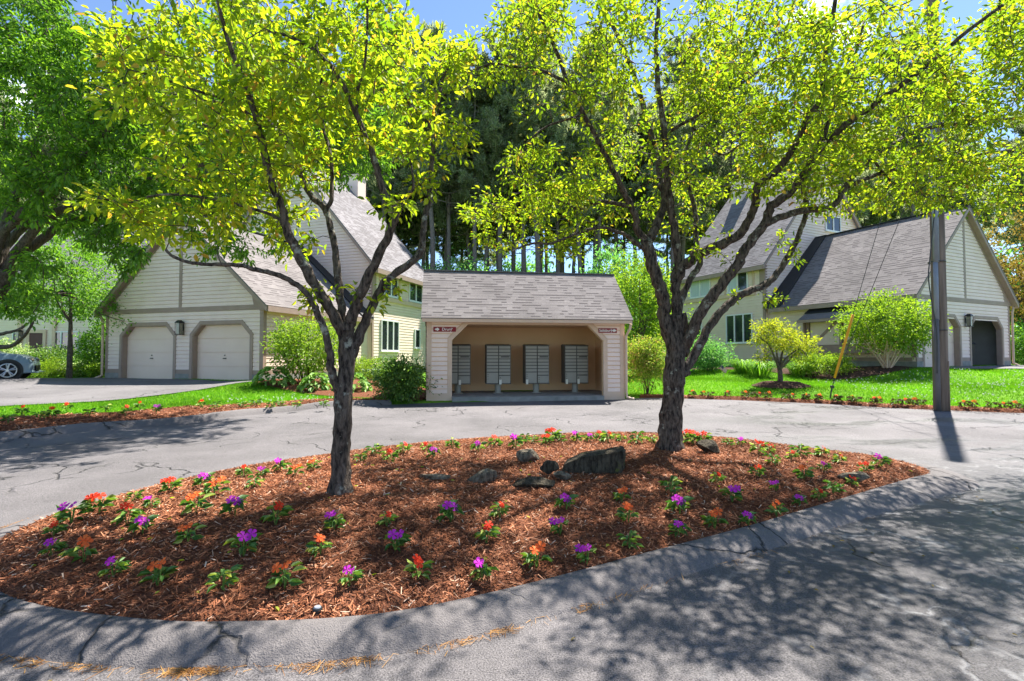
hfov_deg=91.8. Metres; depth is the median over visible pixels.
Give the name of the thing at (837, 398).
bedding plant
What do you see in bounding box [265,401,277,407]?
bedding plant
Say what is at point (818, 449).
bedding plant
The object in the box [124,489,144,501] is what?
bedding plant
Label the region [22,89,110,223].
pine tree
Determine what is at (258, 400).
bedding plant
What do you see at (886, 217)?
pine tree
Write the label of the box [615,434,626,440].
bedding plant
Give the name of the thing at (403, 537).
bedding plant
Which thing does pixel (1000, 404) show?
bedding plant
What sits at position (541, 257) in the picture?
pine tree
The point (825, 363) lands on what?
hedge
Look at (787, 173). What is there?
pine tree
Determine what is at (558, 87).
pine tree
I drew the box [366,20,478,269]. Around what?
pine tree
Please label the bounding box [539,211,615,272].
pine tree
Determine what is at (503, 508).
bedding plant
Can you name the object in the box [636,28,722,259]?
pine tree
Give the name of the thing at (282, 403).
bedding plant
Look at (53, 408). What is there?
bedding plant
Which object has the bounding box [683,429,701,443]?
bedding plant
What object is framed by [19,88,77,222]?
pine tree
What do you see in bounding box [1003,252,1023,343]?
understory tree
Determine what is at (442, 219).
pine tree
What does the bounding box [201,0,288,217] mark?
pine tree
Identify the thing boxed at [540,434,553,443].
bedding plant
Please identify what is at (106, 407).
bedding plant
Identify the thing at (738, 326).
window
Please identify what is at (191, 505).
bedding plant
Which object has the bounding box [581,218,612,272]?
pine tree
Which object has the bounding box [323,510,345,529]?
bedding plant
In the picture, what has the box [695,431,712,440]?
bedding plant
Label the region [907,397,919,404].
bedding plant
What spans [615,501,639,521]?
bedding plant
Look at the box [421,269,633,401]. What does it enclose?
mail shelter
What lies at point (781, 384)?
mulch ring
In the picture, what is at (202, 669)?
pine needle litter
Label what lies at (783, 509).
bedding plant
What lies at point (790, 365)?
daylily clump
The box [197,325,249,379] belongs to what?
garage door
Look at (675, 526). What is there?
bedding plant
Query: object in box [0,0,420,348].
shade tree
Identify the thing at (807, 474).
bedding plant
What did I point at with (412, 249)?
pine tree
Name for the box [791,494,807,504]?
bedding plant
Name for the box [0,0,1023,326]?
sky
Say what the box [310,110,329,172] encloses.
pine tree
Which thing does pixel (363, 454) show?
bedding plant
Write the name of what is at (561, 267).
pine tree
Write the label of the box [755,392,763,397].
bedding plant
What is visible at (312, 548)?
bedding plant
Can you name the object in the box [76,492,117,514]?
bedding plant
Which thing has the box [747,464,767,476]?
bedding plant
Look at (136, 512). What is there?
bedding plant
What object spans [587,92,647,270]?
pine tree
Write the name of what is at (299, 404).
bedding plant
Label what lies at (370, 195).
pine tree
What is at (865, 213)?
pine tree
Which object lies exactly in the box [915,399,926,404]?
bedding plant
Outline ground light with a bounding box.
[312,605,322,614]
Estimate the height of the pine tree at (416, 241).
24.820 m
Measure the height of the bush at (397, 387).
1.717 m
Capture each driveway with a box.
[0,377,249,405]
[950,365,1023,368]
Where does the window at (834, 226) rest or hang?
in the townhouse at (829, 275)
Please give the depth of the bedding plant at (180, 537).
3.18 m
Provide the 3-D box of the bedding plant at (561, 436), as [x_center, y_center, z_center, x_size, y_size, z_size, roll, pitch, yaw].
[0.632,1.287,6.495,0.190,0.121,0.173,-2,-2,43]
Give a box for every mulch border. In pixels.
[0,399,381,430]
[640,395,1023,412]
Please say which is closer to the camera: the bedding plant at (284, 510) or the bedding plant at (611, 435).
the bedding plant at (284, 510)
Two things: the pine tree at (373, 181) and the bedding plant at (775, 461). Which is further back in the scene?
the pine tree at (373, 181)
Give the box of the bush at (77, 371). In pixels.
[54,357,92,376]
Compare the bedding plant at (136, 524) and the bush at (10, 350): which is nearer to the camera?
the bedding plant at (136, 524)
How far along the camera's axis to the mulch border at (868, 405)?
13.28 m
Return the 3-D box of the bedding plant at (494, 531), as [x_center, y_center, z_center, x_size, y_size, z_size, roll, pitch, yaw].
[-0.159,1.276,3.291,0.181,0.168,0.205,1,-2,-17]
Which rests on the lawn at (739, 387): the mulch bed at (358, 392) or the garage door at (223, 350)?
the mulch bed at (358, 392)
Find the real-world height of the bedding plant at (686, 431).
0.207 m
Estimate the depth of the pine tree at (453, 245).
62.64 m
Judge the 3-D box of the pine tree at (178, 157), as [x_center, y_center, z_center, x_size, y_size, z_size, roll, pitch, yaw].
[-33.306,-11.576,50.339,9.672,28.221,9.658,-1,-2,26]
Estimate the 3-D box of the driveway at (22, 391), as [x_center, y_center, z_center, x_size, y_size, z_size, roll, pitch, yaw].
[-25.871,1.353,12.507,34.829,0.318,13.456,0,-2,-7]
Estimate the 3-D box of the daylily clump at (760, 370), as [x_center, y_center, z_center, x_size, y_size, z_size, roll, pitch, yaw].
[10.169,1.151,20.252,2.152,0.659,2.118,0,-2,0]
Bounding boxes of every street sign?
[433,327,455,331]
[598,328,616,332]
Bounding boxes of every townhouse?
[94,153,425,380]
[679,162,1019,367]
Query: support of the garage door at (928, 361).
in the townhouse at (829, 275)
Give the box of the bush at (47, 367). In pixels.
[28,353,80,377]
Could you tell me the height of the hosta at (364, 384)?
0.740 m
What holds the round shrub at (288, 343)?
on the mulch bed at (358, 392)
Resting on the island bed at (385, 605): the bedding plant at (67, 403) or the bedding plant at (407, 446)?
the bedding plant at (407, 446)
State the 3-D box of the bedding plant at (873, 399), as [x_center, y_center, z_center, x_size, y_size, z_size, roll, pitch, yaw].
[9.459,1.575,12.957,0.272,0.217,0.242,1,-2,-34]
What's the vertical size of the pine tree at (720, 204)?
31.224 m
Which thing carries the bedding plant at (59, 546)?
on the island bed at (385, 605)
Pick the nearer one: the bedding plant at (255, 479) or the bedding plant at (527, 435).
the bedding plant at (255, 479)
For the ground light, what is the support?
on the island bed at (385, 605)
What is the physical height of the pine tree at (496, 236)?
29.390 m
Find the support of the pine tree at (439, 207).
on the lawn at (739, 387)
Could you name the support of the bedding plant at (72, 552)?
on the island bed at (385, 605)
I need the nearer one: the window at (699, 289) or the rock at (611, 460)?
the rock at (611, 460)
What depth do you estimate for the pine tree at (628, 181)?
51.87 m
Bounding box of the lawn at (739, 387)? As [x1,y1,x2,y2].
[0,357,1023,416]
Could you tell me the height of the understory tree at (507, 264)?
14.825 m
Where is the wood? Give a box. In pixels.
[526,228,1023,360]
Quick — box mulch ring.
[752,381,810,388]
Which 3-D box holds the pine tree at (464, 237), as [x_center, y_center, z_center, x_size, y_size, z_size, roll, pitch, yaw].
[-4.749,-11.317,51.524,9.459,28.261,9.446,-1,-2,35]
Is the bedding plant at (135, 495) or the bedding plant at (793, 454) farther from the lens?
the bedding plant at (793, 454)
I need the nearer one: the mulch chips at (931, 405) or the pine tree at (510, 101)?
the mulch chips at (931, 405)
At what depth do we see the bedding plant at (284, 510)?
3.44 m
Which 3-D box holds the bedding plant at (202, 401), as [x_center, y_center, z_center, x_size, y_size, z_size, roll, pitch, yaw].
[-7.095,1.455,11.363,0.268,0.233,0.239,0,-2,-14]
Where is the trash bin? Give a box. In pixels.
[972,342,976,361]
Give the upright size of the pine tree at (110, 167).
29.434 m
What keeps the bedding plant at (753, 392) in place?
on the mulch border at (868, 405)
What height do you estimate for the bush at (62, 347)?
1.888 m
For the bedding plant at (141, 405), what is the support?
on the lawn at (739, 387)
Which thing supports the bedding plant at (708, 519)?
on the island bed at (385, 605)
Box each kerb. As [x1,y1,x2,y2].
[0,400,391,439]
[0,450,979,669]
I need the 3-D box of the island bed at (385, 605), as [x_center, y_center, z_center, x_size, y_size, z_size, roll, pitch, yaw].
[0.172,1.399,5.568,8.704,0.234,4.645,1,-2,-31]
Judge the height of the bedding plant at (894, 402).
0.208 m
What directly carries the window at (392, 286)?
in the townhouse at (202, 322)
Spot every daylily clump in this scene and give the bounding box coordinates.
[720,359,756,372]
[740,361,776,376]
[783,361,815,375]
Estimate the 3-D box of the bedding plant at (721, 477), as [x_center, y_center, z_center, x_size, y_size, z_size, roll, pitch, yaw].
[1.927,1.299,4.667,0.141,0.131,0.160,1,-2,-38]
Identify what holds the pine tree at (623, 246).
on the lawn at (739, 387)
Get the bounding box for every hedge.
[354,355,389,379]
[786,349,860,378]
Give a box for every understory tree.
[427,253,467,269]
[430,247,508,270]
[480,258,520,271]
[490,252,549,271]
[574,237,658,346]
[628,247,673,342]
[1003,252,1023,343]
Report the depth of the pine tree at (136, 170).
45.30 m
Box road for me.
[0,398,1023,680]
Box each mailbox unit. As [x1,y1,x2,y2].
[452,344,470,393]
[485,344,510,392]
[523,344,549,392]
[561,344,588,391]
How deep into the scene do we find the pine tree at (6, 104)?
46.81 m
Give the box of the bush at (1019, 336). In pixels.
[1010,320,1023,364]
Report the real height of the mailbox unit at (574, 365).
1.570 m
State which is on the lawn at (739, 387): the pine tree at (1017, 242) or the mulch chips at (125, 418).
the pine tree at (1017, 242)
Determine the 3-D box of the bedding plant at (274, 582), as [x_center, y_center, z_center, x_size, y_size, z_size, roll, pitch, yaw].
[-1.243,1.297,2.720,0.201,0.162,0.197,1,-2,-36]
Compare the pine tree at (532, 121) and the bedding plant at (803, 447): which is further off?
the pine tree at (532, 121)
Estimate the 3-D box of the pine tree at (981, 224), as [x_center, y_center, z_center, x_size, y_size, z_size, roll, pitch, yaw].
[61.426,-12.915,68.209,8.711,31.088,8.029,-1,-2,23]
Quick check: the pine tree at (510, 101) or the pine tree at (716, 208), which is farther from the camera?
the pine tree at (716, 208)
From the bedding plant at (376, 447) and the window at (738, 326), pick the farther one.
the window at (738, 326)
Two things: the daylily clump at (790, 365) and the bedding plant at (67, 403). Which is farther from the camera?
the daylily clump at (790, 365)
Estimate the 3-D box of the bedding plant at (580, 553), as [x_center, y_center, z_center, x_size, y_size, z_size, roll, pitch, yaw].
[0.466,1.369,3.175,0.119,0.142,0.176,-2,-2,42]
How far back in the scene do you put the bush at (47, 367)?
20.85 m
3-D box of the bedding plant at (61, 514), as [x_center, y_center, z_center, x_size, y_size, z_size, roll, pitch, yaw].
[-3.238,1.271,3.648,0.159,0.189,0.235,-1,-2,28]
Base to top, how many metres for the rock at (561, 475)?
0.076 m
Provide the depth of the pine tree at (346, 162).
50.79 m
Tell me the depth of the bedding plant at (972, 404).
12.07 m
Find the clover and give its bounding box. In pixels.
[202,367,1023,405]
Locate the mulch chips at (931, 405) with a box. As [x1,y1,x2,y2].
[640,394,1023,409]
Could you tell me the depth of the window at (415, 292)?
28.55 m
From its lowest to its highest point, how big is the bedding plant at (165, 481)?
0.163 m
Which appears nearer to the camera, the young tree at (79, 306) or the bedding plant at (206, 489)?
the bedding plant at (206, 489)
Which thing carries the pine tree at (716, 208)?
on the lawn at (739, 387)
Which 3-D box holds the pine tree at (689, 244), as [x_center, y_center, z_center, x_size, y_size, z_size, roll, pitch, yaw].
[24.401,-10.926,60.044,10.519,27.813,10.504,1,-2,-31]
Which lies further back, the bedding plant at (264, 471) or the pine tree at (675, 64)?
the pine tree at (675, 64)
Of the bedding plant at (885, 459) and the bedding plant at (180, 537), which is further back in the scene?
the bedding plant at (885, 459)
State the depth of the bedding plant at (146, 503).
3.78 m
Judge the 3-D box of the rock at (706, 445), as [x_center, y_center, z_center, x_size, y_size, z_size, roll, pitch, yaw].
[2.315,1.255,5.817,0.262,0.178,0.150,0,-2,-14]
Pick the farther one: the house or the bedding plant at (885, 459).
the house
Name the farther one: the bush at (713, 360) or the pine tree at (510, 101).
the pine tree at (510, 101)
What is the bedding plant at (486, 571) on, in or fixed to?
on the island bed at (385, 605)
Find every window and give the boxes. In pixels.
[55,331,78,355]
[380,319,399,351]
[384,276,397,298]
[408,283,422,303]
[413,329,421,348]
[689,279,710,298]
[725,313,753,343]
[726,272,747,293]
[825,216,840,232]
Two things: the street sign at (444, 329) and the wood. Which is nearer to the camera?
the street sign at (444, 329)
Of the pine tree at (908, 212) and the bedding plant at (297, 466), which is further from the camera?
the pine tree at (908, 212)
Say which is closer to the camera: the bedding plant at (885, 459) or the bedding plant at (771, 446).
the bedding plant at (885, 459)
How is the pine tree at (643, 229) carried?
on the lawn at (739, 387)
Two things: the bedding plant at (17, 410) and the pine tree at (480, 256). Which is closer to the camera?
the bedding plant at (17, 410)
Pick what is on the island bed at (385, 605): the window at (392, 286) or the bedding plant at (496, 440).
the bedding plant at (496, 440)
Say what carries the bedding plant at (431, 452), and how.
on the island bed at (385, 605)
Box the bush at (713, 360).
[685,332,737,371]
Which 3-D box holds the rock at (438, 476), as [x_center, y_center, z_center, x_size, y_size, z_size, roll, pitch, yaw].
[-0.712,1.258,4.555,0.308,0.062,0.122,0,-2,0]
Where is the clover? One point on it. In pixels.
(818, 380)
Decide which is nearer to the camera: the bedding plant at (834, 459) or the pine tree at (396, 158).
the bedding plant at (834, 459)
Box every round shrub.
[259,313,338,383]
[828,285,952,367]
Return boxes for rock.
[419,474,450,479]
[465,468,496,483]
[513,476,554,487]
[516,448,539,462]
[540,460,558,473]
[553,471,570,479]
[562,446,625,474]
[696,439,720,452]
[837,471,869,482]
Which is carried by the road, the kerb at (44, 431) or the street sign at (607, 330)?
the kerb at (44, 431)
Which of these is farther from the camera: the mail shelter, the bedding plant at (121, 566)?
the mail shelter
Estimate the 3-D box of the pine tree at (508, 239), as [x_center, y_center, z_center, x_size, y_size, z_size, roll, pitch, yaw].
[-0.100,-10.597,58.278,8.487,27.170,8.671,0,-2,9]
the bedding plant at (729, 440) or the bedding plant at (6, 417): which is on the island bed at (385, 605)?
the bedding plant at (729, 440)
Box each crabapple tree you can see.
[63,0,483,495]
[441,0,1023,451]
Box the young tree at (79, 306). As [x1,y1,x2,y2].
[0,229,142,377]
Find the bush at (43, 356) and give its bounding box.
[13,339,83,367]
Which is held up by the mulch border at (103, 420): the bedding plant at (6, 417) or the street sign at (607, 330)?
the bedding plant at (6, 417)
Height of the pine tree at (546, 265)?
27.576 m
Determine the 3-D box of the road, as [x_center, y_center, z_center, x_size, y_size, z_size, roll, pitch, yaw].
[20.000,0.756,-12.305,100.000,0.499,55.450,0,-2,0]
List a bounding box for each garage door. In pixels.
[127,326,172,378]
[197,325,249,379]
[925,319,954,366]
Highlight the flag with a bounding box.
[719,365,726,375]
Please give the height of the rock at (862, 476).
0.130 m
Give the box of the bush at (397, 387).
[360,348,442,404]
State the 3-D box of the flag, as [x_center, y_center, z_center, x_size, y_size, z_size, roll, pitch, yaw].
[8.722,1.300,20.472,0.318,0.603,0.045,0,-2,7]
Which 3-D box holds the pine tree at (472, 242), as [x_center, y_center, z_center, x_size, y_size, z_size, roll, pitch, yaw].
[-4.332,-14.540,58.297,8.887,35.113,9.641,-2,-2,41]
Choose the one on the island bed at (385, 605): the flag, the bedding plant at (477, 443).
the bedding plant at (477, 443)
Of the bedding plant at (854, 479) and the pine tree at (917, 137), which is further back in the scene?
the pine tree at (917, 137)
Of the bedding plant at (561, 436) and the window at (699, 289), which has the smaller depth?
the bedding plant at (561, 436)
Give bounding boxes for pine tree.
[0,86,26,173]
[0,95,59,221]
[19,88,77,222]
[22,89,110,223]
[81,119,162,208]
[83,84,185,207]
[149,102,213,214]
[192,116,260,220]
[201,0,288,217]
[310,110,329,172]
[320,121,387,215]
[326,13,424,222]
[334,68,404,218]
[336,69,388,221]
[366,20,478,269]
[373,32,426,233]
[376,123,429,247]
[386,216,420,246]
[396,128,461,267]
[400,215,442,265]
[401,51,470,268]
[402,47,487,269]
[402,231,428,251]
[414,226,470,261]
[416,219,428,268]
[418,163,502,267]
[428,41,517,269]
[433,57,520,265]
[435,228,479,269]
[446,201,509,269]
[451,235,502,269]
[452,35,544,270]
[464,227,519,266]
[468,67,474,268]
[471,192,526,267]
[475,55,575,271]
[483,197,543,269]
[488,196,543,271]
[498,0,596,271]
[508,52,564,271]
[514,68,595,272]
[528,78,625,272]
[528,210,569,271]
[534,238,591,272]
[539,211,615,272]
[560,95,572,272]
[563,27,643,266]
[563,27,652,267]
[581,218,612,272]
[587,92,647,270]
[592,98,678,287]
[601,227,658,270]
[608,98,701,355]
[623,85,723,297]
[624,101,670,360]
[631,181,691,275]
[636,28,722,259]
[659,209,708,268]
[660,67,699,241]
[669,136,742,249]
[691,38,795,203]
[692,89,743,229]
[700,171,752,239]
[777,104,841,180]
[778,69,891,223]
[839,125,907,226]
[855,104,910,221]
[859,146,890,222]
[864,164,903,224]
[867,29,990,215]
[889,66,972,217]
[916,129,1001,232]
[950,151,1003,249]
[968,110,1023,246]
[976,113,1023,249]
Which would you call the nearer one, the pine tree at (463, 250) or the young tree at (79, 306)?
the young tree at (79, 306)
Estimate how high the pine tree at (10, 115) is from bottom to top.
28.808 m
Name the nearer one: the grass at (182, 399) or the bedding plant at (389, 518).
the bedding plant at (389, 518)
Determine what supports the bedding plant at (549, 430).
on the island bed at (385, 605)
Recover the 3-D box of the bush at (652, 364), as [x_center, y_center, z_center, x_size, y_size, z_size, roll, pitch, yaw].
[4.307,0.703,15.937,2.095,2.182,1.756,-1,-2,19]
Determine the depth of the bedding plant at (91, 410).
9.94 m
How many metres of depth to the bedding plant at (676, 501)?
3.92 m
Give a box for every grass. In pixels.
[0,378,424,417]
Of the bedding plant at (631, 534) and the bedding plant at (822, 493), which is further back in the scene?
the bedding plant at (822, 493)
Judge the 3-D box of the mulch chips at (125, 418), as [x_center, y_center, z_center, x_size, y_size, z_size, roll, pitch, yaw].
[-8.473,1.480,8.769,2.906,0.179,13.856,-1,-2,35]
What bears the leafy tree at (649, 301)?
on the lawn at (739, 387)
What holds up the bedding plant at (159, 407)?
on the mulch border at (103, 420)
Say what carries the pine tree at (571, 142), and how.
on the lawn at (739, 387)
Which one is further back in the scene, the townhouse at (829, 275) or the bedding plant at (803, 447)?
the townhouse at (829, 275)
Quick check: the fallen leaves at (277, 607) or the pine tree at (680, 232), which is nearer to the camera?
the fallen leaves at (277, 607)
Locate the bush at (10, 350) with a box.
[0,335,39,355]
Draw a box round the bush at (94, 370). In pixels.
[75,358,104,377]
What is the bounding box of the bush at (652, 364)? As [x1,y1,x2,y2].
[627,328,665,394]
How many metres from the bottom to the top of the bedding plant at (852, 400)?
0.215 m
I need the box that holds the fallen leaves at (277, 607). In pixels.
[32,437,911,610]
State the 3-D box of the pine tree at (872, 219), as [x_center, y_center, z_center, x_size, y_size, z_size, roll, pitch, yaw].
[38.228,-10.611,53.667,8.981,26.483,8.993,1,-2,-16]
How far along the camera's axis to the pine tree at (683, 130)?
44.76 m
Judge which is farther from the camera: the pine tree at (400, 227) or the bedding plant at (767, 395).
the pine tree at (400, 227)
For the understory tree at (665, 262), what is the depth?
37.08 m
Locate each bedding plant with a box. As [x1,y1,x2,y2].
[0,414,17,422]
[14,405,30,414]
[30,411,49,418]
[37,538,67,555]
[42,520,68,536]
[45,406,61,417]
[53,501,89,524]
[57,534,97,562]
[60,402,74,411]
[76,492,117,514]
[82,408,95,415]
[97,556,131,577]
[98,403,112,411]
[110,502,145,524]
[117,405,134,415]
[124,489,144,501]
[125,515,159,534]
[133,401,145,409]
[137,557,177,585]
[140,495,160,508]
[150,404,164,413]
[157,476,183,492]
[173,522,206,544]
[179,491,214,514]
[191,472,215,486]
[195,399,207,406]
[202,476,231,496]
[204,564,242,592]
[209,401,223,408]
[218,495,249,515]
[223,529,263,555]
[235,464,252,476]
[237,401,248,407]
[244,474,265,488]
[249,398,261,405]
[255,466,269,475]
[258,501,293,524]
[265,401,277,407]
[266,560,307,588]
[272,457,291,471]
[276,401,286,405]
[285,463,303,475]
[291,400,302,408]
[305,533,332,555]
[306,459,322,469]
[318,400,329,407]
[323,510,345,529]
[337,565,364,586]
[352,451,367,461]
[365,443,384,454]
[376,511,397,525]
[381,448,398,461]
[384,529,411,551]
[395,442,412,453]
[403,554,433,579]
[420,441,431,451]
[426,447,440,457]
[436,500,463,521]
[445,437,459,448]
[469,440,487,451]
[470,557,499,580]
[474,519,499,542]
[486,434,502,446]
[489,501,509,518]
[508,433,526,447]
[519,541,552,568]
[520,433,532,442]
[527,435,540,442]
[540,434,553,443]
[543,427,561,441]
[548,517,568,535]
[553,434,566,441]
[554,493,579,508]
[570,430,585,440]
[573,544,596,564]
[584,433,595,440]
[593,430,605,438]
[599,430,615,442]
[613,486,630,502]
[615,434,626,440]
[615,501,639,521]
[617,530,644,549]
[628,431,648,442]
[646,435,657,443]
[658,475,682,493]
[664,494,693,513]
[668,519,691,537]
[682,429,693,438]
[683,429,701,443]
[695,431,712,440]
[701,507,728,528]
[709,472,725,483]
[718,485,743,501]
[721,438,735,444]
[735,436,746,445]
[738,511,757,525]
[747,391,756,396]
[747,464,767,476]
[749,439,768,453]
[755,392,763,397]
[763,391,772,397]
[763,453,781,464]
[764,444,775,452]
[765,499,789,516]
[769,480,779,490]
[784,450,798,459]
[788,393,796,398]
[788,443,813,454]
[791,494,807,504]
[792,464,814,479]
[811,488,828,500]
[813,446,829,456]
[814,393,822,399]
[816,461,832,471]
[821,479,846,492]
[831,453,847,463]
[833,395,843,401]
[845,476,858,485]
[851,396,862,402]
[856,461,874,472]
[869,397,878,402]
[870,453,891,467]
[873,396,883,402]
[890,398,901,404]
[900,398,910,404]
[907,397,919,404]
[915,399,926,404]
[957,400,968,406]
[967,399,979,406]
[984,401,999,407]
[998,402,1009,408]
[1005,400,1019,408]
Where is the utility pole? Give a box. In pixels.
[926,0,950,410]
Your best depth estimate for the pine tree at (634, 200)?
48.51 m
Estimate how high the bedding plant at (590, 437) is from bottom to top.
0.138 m
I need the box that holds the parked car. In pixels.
[0,351,44,378]
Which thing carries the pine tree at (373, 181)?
on the lawn at (739, 387)
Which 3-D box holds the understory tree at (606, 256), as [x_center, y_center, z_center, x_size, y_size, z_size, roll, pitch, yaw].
[6.750,-2.422,33.427,6.730,9.060,7.789,-1,-2,25]
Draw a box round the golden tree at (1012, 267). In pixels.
[983,201,1023,330]
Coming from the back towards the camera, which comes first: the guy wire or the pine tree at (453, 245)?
the pine tree at (453, 245)
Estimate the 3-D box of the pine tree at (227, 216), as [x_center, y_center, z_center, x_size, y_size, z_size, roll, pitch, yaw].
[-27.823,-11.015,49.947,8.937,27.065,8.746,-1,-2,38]
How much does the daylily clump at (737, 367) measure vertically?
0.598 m
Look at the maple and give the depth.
16.49 m
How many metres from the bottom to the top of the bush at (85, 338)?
2.884 m
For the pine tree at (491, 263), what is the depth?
68.12 m
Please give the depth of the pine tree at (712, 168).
45.99 m
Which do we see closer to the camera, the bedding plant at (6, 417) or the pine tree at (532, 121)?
the bedding plant at (6, 417)
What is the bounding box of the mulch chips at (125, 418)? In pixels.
[0,397,384,430]
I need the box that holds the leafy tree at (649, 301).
[591,249,700,374]
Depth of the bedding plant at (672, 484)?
4.34 m
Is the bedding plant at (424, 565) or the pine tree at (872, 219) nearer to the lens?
the bedding plant at (424, 565)
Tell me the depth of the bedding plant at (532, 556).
3.04 m
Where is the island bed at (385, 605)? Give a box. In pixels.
[0,435,927,620]
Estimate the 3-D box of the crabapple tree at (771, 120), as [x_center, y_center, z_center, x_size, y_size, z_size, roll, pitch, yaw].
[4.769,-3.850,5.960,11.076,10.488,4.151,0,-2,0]
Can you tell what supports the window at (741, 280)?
in the townhouse at (829, 275)
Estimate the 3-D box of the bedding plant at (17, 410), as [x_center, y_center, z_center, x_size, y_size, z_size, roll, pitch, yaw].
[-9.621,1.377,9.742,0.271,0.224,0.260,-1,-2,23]
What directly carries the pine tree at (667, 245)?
on the lawn at (739, 387)
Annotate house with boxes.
[0,221,229,356]
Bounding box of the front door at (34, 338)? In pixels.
[29,333,42,354]
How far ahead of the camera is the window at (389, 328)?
25.80 m
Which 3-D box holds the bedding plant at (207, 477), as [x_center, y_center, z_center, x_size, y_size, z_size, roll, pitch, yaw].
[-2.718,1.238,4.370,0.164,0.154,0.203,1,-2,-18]
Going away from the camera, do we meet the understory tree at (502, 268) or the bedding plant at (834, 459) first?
the bedding plant at (834, 459)
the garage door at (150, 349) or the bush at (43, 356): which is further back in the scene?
the bush at (43, 356)
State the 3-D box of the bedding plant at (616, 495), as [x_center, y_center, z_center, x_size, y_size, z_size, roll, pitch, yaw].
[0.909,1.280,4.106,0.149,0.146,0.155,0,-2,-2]
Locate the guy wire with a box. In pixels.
[829,121,925,398]
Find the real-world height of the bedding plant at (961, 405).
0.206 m
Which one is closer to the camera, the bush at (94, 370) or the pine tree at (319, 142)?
the bush at (94, 370)
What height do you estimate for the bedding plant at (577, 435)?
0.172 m
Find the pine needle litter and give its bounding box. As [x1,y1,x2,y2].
[0,517,876,680]
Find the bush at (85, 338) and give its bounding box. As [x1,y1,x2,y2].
[63,318,105,369]
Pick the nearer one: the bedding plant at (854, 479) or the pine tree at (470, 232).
the bedding plant at (854, 479)
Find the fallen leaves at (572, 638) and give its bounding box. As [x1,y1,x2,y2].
[48,496,1022,680]
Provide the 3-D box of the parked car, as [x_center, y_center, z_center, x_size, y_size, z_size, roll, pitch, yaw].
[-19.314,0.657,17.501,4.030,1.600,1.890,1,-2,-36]
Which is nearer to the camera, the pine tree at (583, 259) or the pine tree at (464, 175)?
the pine tree at (464, 175)
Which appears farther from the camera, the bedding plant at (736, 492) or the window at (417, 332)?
the window at (417, 332)
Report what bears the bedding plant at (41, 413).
on the mulch border at (103, 420)
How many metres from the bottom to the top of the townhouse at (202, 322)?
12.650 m
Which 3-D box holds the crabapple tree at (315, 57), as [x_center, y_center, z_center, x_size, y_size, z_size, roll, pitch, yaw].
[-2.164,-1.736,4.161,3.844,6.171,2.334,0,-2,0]
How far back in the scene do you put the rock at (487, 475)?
4.47 m
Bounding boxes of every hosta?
[251,366,296,386]
[296,372,331,392]
[331,372,372,392]
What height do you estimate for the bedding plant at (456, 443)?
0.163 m
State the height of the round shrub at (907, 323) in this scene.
3.342 m
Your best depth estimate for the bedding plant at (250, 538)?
3.02 m
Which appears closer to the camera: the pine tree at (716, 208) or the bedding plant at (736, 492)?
the bedding plant at (736, 492)
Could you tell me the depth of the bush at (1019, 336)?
29.56 m
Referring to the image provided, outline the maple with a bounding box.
[748,316,823,381]
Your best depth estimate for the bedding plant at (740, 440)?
6.25 m
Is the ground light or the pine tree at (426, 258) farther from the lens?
the pine tree at (426, 258)
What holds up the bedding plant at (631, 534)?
on the island bed at (385, 605)
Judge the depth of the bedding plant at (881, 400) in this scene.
12.96 m
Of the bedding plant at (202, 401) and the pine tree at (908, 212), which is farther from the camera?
the pine tree at (908, 212)
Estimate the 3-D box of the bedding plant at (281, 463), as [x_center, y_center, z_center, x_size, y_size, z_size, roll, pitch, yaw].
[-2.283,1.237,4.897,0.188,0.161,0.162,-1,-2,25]
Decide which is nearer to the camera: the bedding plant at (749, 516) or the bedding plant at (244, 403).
the bedding plant at (749, 516)
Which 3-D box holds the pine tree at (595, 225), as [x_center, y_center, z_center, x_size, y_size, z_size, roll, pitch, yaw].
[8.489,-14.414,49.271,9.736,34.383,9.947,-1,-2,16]
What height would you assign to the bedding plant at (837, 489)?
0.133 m
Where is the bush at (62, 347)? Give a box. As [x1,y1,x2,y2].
[25,341,89,360]
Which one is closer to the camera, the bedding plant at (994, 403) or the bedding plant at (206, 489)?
the bedding plant at (206, 489)
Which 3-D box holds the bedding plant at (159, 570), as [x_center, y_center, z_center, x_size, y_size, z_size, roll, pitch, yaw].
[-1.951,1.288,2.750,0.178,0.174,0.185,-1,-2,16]
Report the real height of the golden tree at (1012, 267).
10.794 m
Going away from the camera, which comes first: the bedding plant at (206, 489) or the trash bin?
the bedding plant at (206, 489)
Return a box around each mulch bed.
[257,378,425,400]
[693,364,916,378]
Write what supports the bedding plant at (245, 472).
on the island bed at (385, 605)
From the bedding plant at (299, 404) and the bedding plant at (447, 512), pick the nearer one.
the bedding plant at (447, 512)
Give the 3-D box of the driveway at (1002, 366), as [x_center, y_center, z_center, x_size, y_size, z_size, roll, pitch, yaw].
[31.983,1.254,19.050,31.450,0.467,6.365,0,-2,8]
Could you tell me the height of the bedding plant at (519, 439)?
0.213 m
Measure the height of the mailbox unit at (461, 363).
1.570 m
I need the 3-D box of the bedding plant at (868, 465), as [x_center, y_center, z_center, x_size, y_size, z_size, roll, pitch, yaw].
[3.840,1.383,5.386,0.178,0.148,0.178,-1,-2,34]

